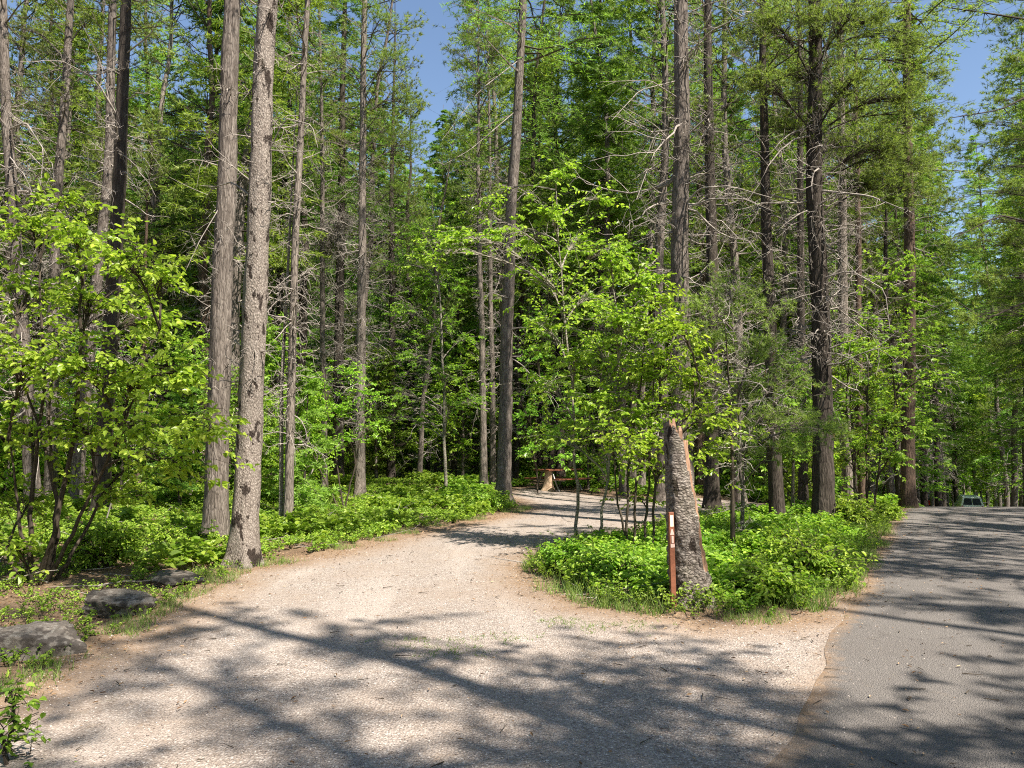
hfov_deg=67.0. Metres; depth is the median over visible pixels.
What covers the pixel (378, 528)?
forest floor undergrowth
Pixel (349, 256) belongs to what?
fir tree
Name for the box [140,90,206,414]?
larch tree
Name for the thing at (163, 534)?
bush
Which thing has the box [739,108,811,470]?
pine tree
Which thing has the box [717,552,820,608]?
bush
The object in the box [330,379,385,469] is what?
broadleaf sapling
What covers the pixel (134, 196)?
larch tree
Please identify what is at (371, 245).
pine tree
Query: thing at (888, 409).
broadleaf sapling
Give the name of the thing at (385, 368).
broadleaf sapling
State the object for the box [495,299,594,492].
broadleaf tree
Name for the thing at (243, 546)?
pine tree
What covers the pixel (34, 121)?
fir tree
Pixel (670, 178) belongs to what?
fir tree
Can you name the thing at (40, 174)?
pine tree
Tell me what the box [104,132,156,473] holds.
fir tree
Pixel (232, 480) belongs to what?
broadleaf sapling
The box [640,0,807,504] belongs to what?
pine tree
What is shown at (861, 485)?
pine tree
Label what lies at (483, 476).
pine tree
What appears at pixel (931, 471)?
broadleaf sapling
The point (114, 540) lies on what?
bush
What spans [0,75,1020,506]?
distant wood
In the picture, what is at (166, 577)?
boulder
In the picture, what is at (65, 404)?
broadleaf sapling
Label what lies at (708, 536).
bush
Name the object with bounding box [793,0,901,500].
pine tree
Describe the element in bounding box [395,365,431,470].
young fir
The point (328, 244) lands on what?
pine tree
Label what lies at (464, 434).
broadleaf sapling
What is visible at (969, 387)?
pine tree
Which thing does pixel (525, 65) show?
fir tree
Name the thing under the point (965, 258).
larch tree
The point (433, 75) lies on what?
sky
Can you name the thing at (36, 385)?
broadleaf sapling
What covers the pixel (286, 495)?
pine tree
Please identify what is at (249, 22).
fir tree
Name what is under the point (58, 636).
boulder
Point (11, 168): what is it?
pine tree
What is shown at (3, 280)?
fir tree
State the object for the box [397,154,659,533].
young birch
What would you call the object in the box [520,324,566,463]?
broadleaf sapling
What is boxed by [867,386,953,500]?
broadleaf sapling
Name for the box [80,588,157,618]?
boulder
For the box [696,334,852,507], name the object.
broadleaf sapling
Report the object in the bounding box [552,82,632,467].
pine tree
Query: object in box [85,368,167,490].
broadleaf sapling
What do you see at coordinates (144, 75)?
larch tree
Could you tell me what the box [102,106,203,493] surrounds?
pine tree
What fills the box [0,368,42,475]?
broadleaf sapling
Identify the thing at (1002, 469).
broadleaf sapling
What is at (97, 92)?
larch tree
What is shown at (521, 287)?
larch tree
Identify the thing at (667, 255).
larch tree
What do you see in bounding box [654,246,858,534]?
young pine
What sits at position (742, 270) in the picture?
pine tree
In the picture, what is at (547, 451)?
broadleaf sapling
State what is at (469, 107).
pine tree
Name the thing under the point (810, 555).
bush
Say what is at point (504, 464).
larch tree
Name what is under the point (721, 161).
larch tree
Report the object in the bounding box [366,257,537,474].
broadleaf sapling
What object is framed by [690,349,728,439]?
broadleaf sapling
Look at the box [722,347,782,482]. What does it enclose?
young fir
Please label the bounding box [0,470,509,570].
thimbleberry patches
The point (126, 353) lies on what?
young fir
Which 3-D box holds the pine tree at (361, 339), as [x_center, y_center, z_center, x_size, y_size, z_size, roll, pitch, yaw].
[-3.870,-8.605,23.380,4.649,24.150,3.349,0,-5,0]
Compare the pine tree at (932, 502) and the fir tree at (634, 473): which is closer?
the fir tree at (634, 473)
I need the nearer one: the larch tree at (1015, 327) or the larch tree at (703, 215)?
the larch tree at (1015, 327)
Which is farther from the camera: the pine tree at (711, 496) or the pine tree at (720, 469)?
the pine tree at (720, 469)
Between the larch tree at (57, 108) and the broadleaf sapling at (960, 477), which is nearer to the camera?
the larch tree at (57, 108)
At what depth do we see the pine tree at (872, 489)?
34.08 m
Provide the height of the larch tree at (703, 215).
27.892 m
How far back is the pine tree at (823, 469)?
15.49 m
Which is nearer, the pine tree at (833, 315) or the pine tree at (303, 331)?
the pine tree at (303, 331)
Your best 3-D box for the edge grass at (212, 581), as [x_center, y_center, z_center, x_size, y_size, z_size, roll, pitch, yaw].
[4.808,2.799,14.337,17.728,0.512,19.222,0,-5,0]
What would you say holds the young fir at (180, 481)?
on the ground at (100, 575)
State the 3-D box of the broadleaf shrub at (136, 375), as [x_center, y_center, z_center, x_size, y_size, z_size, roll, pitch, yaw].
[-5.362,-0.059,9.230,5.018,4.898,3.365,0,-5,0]
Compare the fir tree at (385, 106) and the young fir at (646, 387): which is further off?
the fir tree at (385, 106)
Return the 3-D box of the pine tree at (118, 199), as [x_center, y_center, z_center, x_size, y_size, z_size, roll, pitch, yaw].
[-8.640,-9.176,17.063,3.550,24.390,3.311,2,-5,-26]
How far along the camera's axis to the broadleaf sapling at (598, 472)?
29.08 m
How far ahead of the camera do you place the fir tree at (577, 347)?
58.58 m
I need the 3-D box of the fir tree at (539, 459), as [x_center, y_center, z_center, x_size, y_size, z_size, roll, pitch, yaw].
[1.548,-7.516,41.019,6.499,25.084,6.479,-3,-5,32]
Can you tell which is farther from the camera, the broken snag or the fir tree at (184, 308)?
the fir tree at (184, 308)
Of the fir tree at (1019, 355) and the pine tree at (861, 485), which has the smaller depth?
the pine tree at (861, 485)
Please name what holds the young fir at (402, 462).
on the ground at (100, 575)
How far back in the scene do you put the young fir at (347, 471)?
28.30 m
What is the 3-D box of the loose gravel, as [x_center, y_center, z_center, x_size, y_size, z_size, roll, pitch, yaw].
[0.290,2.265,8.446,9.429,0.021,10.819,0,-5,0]
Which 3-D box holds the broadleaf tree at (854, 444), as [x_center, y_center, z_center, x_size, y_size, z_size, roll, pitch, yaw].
[8.560,-0.156,18.565,4.589,6.532,3.646,4,-6,-39]
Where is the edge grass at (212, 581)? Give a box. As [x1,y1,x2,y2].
[0,504,920,700]
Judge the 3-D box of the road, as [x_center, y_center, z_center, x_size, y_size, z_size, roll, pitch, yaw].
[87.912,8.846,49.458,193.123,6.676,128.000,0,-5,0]
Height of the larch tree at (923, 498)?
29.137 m
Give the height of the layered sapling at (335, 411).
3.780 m
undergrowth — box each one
[0,476,659,577]
[435,464,921,506]
[536,499,874,616]
[835,486,1018,506]
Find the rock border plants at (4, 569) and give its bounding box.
[0,549,283,668]
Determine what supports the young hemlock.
on the ground at (100, 575)
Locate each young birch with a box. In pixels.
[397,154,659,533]
[511,249,696,533]
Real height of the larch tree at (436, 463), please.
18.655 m
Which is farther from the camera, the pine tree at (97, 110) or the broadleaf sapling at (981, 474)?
the broadleaf sapling at (981, 474)
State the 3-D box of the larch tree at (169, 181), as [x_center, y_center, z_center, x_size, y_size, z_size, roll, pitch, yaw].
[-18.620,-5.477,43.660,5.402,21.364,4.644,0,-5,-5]
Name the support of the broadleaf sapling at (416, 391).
on the ground at (100, 575)
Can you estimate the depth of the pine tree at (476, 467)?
36.14 m
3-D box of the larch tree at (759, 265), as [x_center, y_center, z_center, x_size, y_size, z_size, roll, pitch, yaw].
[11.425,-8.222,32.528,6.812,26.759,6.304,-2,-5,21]
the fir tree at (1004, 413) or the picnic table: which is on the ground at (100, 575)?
the fir tree at (1004, 413)
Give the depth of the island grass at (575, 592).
8.00 m
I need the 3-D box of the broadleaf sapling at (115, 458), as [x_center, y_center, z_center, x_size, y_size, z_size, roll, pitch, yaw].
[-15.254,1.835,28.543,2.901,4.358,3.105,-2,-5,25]
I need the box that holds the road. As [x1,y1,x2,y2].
[765,507,1023,767]
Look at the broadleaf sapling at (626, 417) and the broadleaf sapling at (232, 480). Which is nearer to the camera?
the broadleaf sapling at (232, 480)
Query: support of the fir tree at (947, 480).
on the ground at (100, 575)
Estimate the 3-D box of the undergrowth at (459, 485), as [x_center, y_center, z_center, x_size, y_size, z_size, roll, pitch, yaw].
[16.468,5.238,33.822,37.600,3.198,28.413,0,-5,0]
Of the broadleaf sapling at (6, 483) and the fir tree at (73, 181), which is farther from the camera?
the fir tree at (73, 181)
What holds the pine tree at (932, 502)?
on the ground at (100, 575)
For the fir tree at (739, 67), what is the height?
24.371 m
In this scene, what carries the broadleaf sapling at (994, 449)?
on the ground at (100, 575)
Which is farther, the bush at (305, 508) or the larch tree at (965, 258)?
the larch tree at (965, 258)
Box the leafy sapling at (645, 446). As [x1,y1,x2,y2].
[561,271,769,543]
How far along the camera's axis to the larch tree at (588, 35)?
31.48 m
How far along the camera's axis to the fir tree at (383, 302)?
40.51 m
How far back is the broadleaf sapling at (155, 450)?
25.65 m
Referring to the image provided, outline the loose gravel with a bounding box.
[0,534,1001,767]
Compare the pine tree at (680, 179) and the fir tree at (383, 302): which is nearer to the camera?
the pine tree at (680, 179)
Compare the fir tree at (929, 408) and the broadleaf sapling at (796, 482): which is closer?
the broadleaf sapling at (796, 482)
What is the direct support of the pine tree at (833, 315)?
on the ground at (100, 575)
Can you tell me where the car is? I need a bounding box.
[954,495,983,506]
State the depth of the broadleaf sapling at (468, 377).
54.55 m
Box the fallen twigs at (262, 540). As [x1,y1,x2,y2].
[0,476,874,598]
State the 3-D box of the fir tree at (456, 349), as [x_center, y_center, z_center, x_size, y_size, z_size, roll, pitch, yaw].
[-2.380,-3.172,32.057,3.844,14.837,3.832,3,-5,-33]
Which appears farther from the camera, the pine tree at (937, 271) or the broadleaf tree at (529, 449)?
the pine tree at (937, 271)
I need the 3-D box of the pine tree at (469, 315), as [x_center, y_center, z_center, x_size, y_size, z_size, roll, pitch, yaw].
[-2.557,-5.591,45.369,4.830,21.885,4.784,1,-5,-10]
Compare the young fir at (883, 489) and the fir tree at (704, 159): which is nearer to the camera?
the young fir at (883, 489)
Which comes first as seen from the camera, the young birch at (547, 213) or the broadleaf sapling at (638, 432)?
the young birch at (547, 213)
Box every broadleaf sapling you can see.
[0,349,67,489]
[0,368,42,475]
[0,370,61,495]
[15,329,92,470]
[16,321,141,477]
[39,395,93,485]
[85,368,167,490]
[97,389,126,472]
[118,327,264,494]
[133,414,177,486]
[193,367,295,498]
[204,313,351,478]
[230,443,273,486]
[232,388,329,489]
[261,381,345,505]
[329,404,381,469]
[330,341,432,478]
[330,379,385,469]
[344,337,428,477]
[365,391,401,473]
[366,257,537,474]
[401,341,513,474]
[403,368,437,443]
[431,393,467,467]
[434,335,498,444]
[446,363,495,458]
[466,402,524,464]
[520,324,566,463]
[521,335,608,465]
[531,412,569,465]
[548,389,616,488]
[571,377,617,463]
[607,393,656,473]
[611,391,656,465]
[669,393,722,469]
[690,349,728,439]
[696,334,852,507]
[723,285,894,489]
[780,397,840,498]
[783,325,919,499]
[783,417,841,499]
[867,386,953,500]
[871,361,951,494]
[928,388,991,506]
[928,403,990,494]
[944,402,1005,493]
[953,379,1020,502]
[967,403,1022,499]
[983,423,1020,500]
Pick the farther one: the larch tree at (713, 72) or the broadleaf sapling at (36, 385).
the larch tree at (713, 72)
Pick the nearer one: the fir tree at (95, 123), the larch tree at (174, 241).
the larch tree at (174, 241)
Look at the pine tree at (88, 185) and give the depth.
24.86 m
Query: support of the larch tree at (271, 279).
on the ground at (100, 575)
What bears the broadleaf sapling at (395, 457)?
on the ground at (100, 575)
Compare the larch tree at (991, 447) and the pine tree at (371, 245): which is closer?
the pine tree at (371, 245)
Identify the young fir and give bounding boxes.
[70,295,155,478]
[141,363,205,504]
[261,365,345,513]
[264,311,316,422]
[313,301,401,476]
[314,413,352,478]
[365,385,426,478]
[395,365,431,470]
[457,319,554,473]
[488,345,535,465]
[645,342,666,434]
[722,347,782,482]
[872,400,923,506]
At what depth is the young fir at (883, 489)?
39.48 m
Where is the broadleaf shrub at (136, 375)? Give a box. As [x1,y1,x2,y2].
[0,172,259,584]
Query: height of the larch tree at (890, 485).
18.200 m
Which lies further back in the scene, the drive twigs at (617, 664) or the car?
the car
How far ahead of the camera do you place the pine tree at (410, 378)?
36.61 m
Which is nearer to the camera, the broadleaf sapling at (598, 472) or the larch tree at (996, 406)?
the broadleaf sapling at (598, 472)
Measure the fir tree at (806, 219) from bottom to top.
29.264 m
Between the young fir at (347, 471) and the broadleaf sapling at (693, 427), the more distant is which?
the broadleaf sapling at (693, 427)
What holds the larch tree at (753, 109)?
on the ground at (100, 575)
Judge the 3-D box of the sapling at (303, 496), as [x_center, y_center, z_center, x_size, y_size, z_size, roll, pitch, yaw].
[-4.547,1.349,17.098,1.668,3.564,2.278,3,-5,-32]
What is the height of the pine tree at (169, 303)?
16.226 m
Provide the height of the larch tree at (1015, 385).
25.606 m
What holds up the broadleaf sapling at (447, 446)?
on the ground at (100, 575)
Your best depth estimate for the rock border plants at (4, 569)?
7.95 m
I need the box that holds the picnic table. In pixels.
[524,468,592,491]
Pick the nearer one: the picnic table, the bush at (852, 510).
the bush at (852, 510)
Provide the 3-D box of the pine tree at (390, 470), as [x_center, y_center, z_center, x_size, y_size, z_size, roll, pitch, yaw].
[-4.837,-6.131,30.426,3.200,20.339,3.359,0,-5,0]
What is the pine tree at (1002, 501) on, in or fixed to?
on the ground at (100, 575)
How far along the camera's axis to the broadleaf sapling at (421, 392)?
55.84 m
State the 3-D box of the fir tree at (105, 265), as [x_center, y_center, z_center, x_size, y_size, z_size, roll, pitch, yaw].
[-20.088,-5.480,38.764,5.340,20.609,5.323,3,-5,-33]
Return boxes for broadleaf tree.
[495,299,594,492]
[784,248,973,509]
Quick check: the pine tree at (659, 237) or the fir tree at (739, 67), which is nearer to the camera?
the pine tree at (659, 237)
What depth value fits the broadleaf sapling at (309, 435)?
20.11 m
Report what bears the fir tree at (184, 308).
on the ground at (100, 575)
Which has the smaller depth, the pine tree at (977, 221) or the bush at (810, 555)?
the bush at (810, 555)
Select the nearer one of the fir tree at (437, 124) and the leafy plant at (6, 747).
the leafy plant at (6, 747)
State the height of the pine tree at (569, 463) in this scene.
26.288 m
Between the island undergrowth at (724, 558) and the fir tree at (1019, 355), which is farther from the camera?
the fir tree at (1019, 355)
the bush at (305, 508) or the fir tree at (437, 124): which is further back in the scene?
the fir tree at (437, 124)
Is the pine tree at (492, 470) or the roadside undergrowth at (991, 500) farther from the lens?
the roadside undergrowth at (991, 500)
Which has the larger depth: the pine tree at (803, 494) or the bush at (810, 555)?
the pine tree at (803, 494)
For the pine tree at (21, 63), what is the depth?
26.09 m
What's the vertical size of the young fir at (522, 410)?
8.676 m
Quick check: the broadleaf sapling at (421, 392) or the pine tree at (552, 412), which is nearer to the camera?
the pine tree at (552, 412)
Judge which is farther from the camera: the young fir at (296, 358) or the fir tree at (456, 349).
the young fir at (296, 358)
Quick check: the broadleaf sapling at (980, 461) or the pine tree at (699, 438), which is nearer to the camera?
the pine tree at (699, 438)
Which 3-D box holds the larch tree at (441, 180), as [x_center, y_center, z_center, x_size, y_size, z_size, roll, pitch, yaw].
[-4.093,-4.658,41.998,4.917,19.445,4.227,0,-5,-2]
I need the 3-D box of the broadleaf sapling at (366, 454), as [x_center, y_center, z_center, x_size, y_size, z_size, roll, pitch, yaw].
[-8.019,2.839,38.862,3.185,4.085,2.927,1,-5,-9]
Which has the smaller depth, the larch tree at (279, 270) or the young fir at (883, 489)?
the larch tree at (279, 270)
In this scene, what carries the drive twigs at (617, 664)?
on the gravel drive
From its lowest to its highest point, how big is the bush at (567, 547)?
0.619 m
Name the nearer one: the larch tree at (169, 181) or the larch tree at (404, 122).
the larch tree at (169, 181)
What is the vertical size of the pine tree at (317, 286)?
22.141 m
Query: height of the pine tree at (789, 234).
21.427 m
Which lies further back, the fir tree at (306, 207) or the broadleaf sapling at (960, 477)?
the broadleaf sapling at (960, 477)
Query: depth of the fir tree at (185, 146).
57.92 m
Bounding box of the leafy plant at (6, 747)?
[0,666,77,767]
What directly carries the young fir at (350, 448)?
on the ground at (100, 575)
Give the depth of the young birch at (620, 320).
11.58 m
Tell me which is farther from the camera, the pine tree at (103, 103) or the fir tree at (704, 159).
the fir tree at (704, 159)
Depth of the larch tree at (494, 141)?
29.66 m
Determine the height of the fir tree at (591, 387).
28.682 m
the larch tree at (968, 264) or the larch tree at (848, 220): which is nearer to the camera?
the larch tree at (848, 220)
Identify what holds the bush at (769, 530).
on the ground at (100, 575)
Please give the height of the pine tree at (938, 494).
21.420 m
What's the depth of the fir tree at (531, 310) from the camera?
48.81 m
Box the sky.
[0,0,1023,372]
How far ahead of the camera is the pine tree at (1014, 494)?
57.48 m
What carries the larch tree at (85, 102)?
on the ground at (100, 575)
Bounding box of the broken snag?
[663,418,721,609]
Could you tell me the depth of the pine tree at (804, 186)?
42.50 m
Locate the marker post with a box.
[668,512,676,609]
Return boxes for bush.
[38,514,157,569]
[139,516,224,552]
[295,501,318,518]
[462,484,511,509]
[531,538,598,575]
[556,535,661,586]
[657,515,726,551]
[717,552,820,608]
[736,516,835,558]
[756,513,877,592]
[834,492,891,526]
[865,500,907,520]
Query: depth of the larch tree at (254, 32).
38.05 m
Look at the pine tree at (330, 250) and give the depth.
46.47 m
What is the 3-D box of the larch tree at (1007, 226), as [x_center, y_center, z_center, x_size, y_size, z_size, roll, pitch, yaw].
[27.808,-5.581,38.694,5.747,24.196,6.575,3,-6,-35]
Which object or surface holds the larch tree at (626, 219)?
on the ground at (100, 575)
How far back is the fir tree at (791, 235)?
34.53 m
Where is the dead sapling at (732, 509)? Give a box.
[694,293,792,556]
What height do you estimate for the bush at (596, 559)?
0.844 m
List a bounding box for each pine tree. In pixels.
[0,0,86,512]
[0,0,97,402]
[0,0,102,432]
[0,0,134,495]
[20,88,71,401]
[24,0,182,514]
[36,0,196,475]
[38,113,138,483]
[39,0,176,498]
[73,0,223,481]
[94,74,165,472]
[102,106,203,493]
[123,96,200,451]
[128,0,284,481]
[170,0,327,568]
[179,0,256,541]
[239,0,338,516]
[240,0,375,448]
[242,22,334,450]
[272,74,353,373]
[275,1,370,486]
[288,54,370,395]
[309,0,459,496]
[311,0,434,473]
[353,0,429,482]
[370,81,458,476]
[391,107,473,472]
[428,0,535,487]
[435,114,515,473]
[438,87,507,472]
[439,104,498,471]
[446,0,522,487]
[458,64,541,451]
[504,0,604,476]
[505,12,593,468]
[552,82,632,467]
[559,110,591,467]
[561,0,773,489]
[596,0,741,501]
[632,44,725,446]
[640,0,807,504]
[642,3,778,493]
[648,0,781,508]
[689,111,739,474]
[692,108,760,439]
[693,0,854,515]
[701,0,983,516]
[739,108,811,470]
[741,0,856,506]
[756,0,880,454]
[776,0,903,498]
[777,44,837,463]
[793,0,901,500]
[796,107,879,496]
[805,25,902,487]
[822,0,916,498]
[834,119,927,500]
[892,147,966,506]
[894,110,966,488]
[915,0,1023,356]
[916,116,985,506]
[917,243,961,506]
[965,286,1002,505]
[966,151,1022,506]
[970,406,992,506]
[986,325,1018,505]
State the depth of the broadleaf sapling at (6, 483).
18.84 m
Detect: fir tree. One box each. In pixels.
[0,88,102,473]
[0,185,15,414]
[1,101,43,330]
[9,111,69,461]
[10,47,103,479]
[59,91,154,392]
[77,75,105,316]
[104,0,284,482]
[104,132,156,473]
[153,82,195,391]
[155,0,289,399]
[274,43,327,344]
[277,0,403,476]
[296,68,387,412]
[306,86,368,468]
[307,121,326,360]
[312,120,357,386]
[326,72,407,347]
[344,96,423,452]
[365,152,437,446]
[413,136,499,475]
[419,105,469,465]
[486,29,607,472]
[486,40,555,407]
[516,52,605,431]
[523,0,653,471]
[532,133,585,464]
[534,0,703,495]
[549,0,697,478]
[621,24,699,403]
[689,59,741,340]
[690,40,779,458]
[736,0,872,464]
[773,45,833,466]
[835,5,983,494]
[855,86,956,484]
[924,215,997,502]
[943,360,976,506]
[957,190,1007,506]
[977,178,1023,464]
[978,249,1021,494]
[986,106,1023,482]
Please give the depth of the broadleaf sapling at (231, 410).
17.92 m
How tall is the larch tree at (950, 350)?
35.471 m
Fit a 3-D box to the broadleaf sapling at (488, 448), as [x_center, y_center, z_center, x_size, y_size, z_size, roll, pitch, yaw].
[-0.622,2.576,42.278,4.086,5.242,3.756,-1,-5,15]
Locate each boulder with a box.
[0,620,87,661]
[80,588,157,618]
[147,569,204,587]
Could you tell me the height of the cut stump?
0.808 m
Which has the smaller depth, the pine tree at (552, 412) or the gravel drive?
the gravel drive
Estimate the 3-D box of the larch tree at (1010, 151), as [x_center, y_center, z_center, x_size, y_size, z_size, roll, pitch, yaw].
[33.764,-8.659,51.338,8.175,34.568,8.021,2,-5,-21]
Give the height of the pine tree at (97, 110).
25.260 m
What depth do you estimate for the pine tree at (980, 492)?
91.00 m
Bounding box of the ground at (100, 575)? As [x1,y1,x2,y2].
[0,417,992,683]
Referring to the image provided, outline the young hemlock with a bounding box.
[365,176,501,486]
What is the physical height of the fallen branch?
1.741 m
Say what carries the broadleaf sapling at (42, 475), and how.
on the ground at (100, 575)
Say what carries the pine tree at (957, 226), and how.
on the ground at (100, 575)
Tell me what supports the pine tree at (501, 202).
on the ground at (100, 575)
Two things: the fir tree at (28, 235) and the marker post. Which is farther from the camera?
the fir tree at (28, 235)
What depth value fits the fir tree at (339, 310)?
27.49 m
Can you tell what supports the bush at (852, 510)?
on the ground at (100, 575)
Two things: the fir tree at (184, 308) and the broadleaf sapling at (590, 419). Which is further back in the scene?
the broadleaf sapling at (590, 419)
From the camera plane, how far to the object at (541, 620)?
6.44 m
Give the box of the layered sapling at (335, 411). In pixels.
[263,357,395,507]
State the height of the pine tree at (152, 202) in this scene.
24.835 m
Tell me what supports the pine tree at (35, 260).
on the ground at (100, 575)
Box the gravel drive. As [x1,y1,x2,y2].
[0,486,905,767]
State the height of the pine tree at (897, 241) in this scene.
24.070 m
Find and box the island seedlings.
[523,503,893,619]
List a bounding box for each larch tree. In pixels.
[0,0,159,476]
[0,120,44,347]
[31,30,91,280]
[73,36,101,321]
[81,83,156,359]
[84,0,210,408]
[126,127,213,416]
[132,0,336,489]
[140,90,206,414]
[159,108,194,402]
[172,23,301,479]
[188,0,358,476]
[212,1,332,407]
[371,108,420,350]
[396,114,493,472]
[397,124,473,471]
[429,0,572,486]
[439,0,641,501]
[464,0,595,481]
[527,0,670,488]
[568,0,725,492]
[591,96,651,346]
[651,5,759,460]
[689,75,740,467]
[690,61,755,417]
[700,0,872,498]
[717,94,776,474]
[719,100,796,482]
[795,74,900,384]
[823,56,950,496]
[824,0,999,507]
[853,27,969,502]
[863,3,984,506]
[917,122,998,506]
[924,311,963,501]
[943,134,1011,506]
[943,169,1003,495]
[943,212,1002,506]
[954,9,1023,506]
[958,159,1022,506]
[963,332,996,506]
[979,174,1022,481]
[983,62,1023,378]
[999,252,1023,368]
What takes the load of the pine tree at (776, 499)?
on the ground at (100, 575)
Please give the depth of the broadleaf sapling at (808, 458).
26.72 m
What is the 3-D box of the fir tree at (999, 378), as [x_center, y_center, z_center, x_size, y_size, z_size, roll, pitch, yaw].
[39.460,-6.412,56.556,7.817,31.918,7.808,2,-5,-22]
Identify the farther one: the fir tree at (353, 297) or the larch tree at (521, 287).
the fir tree at (353, 297)
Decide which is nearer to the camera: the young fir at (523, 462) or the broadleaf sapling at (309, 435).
the broadleaf sapling at (309, 435)
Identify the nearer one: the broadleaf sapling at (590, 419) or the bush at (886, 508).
the bush at (886, 508)
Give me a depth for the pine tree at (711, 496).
20.32 m
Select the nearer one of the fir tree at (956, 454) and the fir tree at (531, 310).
the fir tree at (531, 310)
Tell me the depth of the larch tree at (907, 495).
20.60 m
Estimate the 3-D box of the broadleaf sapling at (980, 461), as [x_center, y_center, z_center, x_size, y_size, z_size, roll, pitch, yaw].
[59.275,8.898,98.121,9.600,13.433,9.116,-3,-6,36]
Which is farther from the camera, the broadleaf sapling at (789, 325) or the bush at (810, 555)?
the broadleaf sapling at (789, 325)
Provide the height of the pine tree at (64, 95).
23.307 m
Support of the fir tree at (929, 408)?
on the ground at (100, 575)
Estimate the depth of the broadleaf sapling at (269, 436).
21.92 m
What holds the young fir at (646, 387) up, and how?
on the ground at (100, 575)
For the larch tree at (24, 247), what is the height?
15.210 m
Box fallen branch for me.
[295,444,338,504]
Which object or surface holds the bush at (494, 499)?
on the ground at (100, 575)
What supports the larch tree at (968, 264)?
on the ground at (100, 575)
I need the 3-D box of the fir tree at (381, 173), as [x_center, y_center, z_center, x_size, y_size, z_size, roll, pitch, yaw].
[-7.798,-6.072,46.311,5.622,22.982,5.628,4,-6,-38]
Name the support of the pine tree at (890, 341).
on the ground at (100, 575)
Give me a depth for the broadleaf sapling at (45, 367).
25.41 m
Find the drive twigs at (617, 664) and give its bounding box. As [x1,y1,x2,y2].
[11,518,1019,767]
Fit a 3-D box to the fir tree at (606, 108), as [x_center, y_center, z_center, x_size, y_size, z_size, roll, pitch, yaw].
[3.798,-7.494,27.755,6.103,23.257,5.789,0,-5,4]
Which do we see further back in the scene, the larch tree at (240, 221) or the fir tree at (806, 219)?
the fir tree at (806, 219)
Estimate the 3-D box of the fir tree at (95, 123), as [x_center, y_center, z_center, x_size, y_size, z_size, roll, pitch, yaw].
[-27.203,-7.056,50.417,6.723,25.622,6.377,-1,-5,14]
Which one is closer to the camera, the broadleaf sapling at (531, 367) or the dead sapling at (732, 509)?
the dead sapling at (732, 509)
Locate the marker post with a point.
(671, 545)
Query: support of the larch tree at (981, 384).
on the ground at (100, 575)
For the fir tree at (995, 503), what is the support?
on the ground at (100, 575)
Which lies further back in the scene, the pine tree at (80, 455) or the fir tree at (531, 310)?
the fir tree at (531, 310)
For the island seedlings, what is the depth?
8.43 m
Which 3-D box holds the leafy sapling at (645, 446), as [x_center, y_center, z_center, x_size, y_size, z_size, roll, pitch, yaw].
[2.317,0.453,11.249,2.704,4.159,2.767,-1,-5,18]
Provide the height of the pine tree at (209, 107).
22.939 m
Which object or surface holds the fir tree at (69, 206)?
on the ground at (100, 575)
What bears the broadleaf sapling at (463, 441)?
on the ground at (100, 575)
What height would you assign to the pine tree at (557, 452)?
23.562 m
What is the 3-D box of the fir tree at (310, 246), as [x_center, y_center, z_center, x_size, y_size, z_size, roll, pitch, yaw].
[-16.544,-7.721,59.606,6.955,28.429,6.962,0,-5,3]
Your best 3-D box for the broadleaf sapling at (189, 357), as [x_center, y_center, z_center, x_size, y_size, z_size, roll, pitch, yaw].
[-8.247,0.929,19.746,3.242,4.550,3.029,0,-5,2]
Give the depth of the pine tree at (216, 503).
13.02 m
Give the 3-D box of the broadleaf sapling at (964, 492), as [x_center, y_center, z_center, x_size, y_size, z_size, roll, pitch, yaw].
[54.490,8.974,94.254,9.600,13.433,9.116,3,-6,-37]
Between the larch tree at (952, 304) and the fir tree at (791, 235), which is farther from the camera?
the larch tree at (952, 304)
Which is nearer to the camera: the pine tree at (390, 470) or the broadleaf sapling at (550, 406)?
the pine tree at (390, 470)
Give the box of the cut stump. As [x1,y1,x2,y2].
[541,471,555,491]
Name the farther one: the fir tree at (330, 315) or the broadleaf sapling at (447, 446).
the broadleaf sapling at (447, 446)
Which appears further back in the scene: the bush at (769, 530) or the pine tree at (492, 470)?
the pine tree at (492, 470)
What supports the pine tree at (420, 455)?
on the ground at (100, 575)
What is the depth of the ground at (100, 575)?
9.24 m
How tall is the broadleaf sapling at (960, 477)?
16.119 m
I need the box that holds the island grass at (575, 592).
[518,509,895,616]
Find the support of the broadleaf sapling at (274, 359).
on the ground at (100, 575)
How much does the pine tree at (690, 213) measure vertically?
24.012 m
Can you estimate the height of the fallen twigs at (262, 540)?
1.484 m
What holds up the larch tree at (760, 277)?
on the ground at (100, 575)
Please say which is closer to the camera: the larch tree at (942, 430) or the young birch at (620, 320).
the young birch at (620, 320)
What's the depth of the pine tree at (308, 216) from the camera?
44.00 m
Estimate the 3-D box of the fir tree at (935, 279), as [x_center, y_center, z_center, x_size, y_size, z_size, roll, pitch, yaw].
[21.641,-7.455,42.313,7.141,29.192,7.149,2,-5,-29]

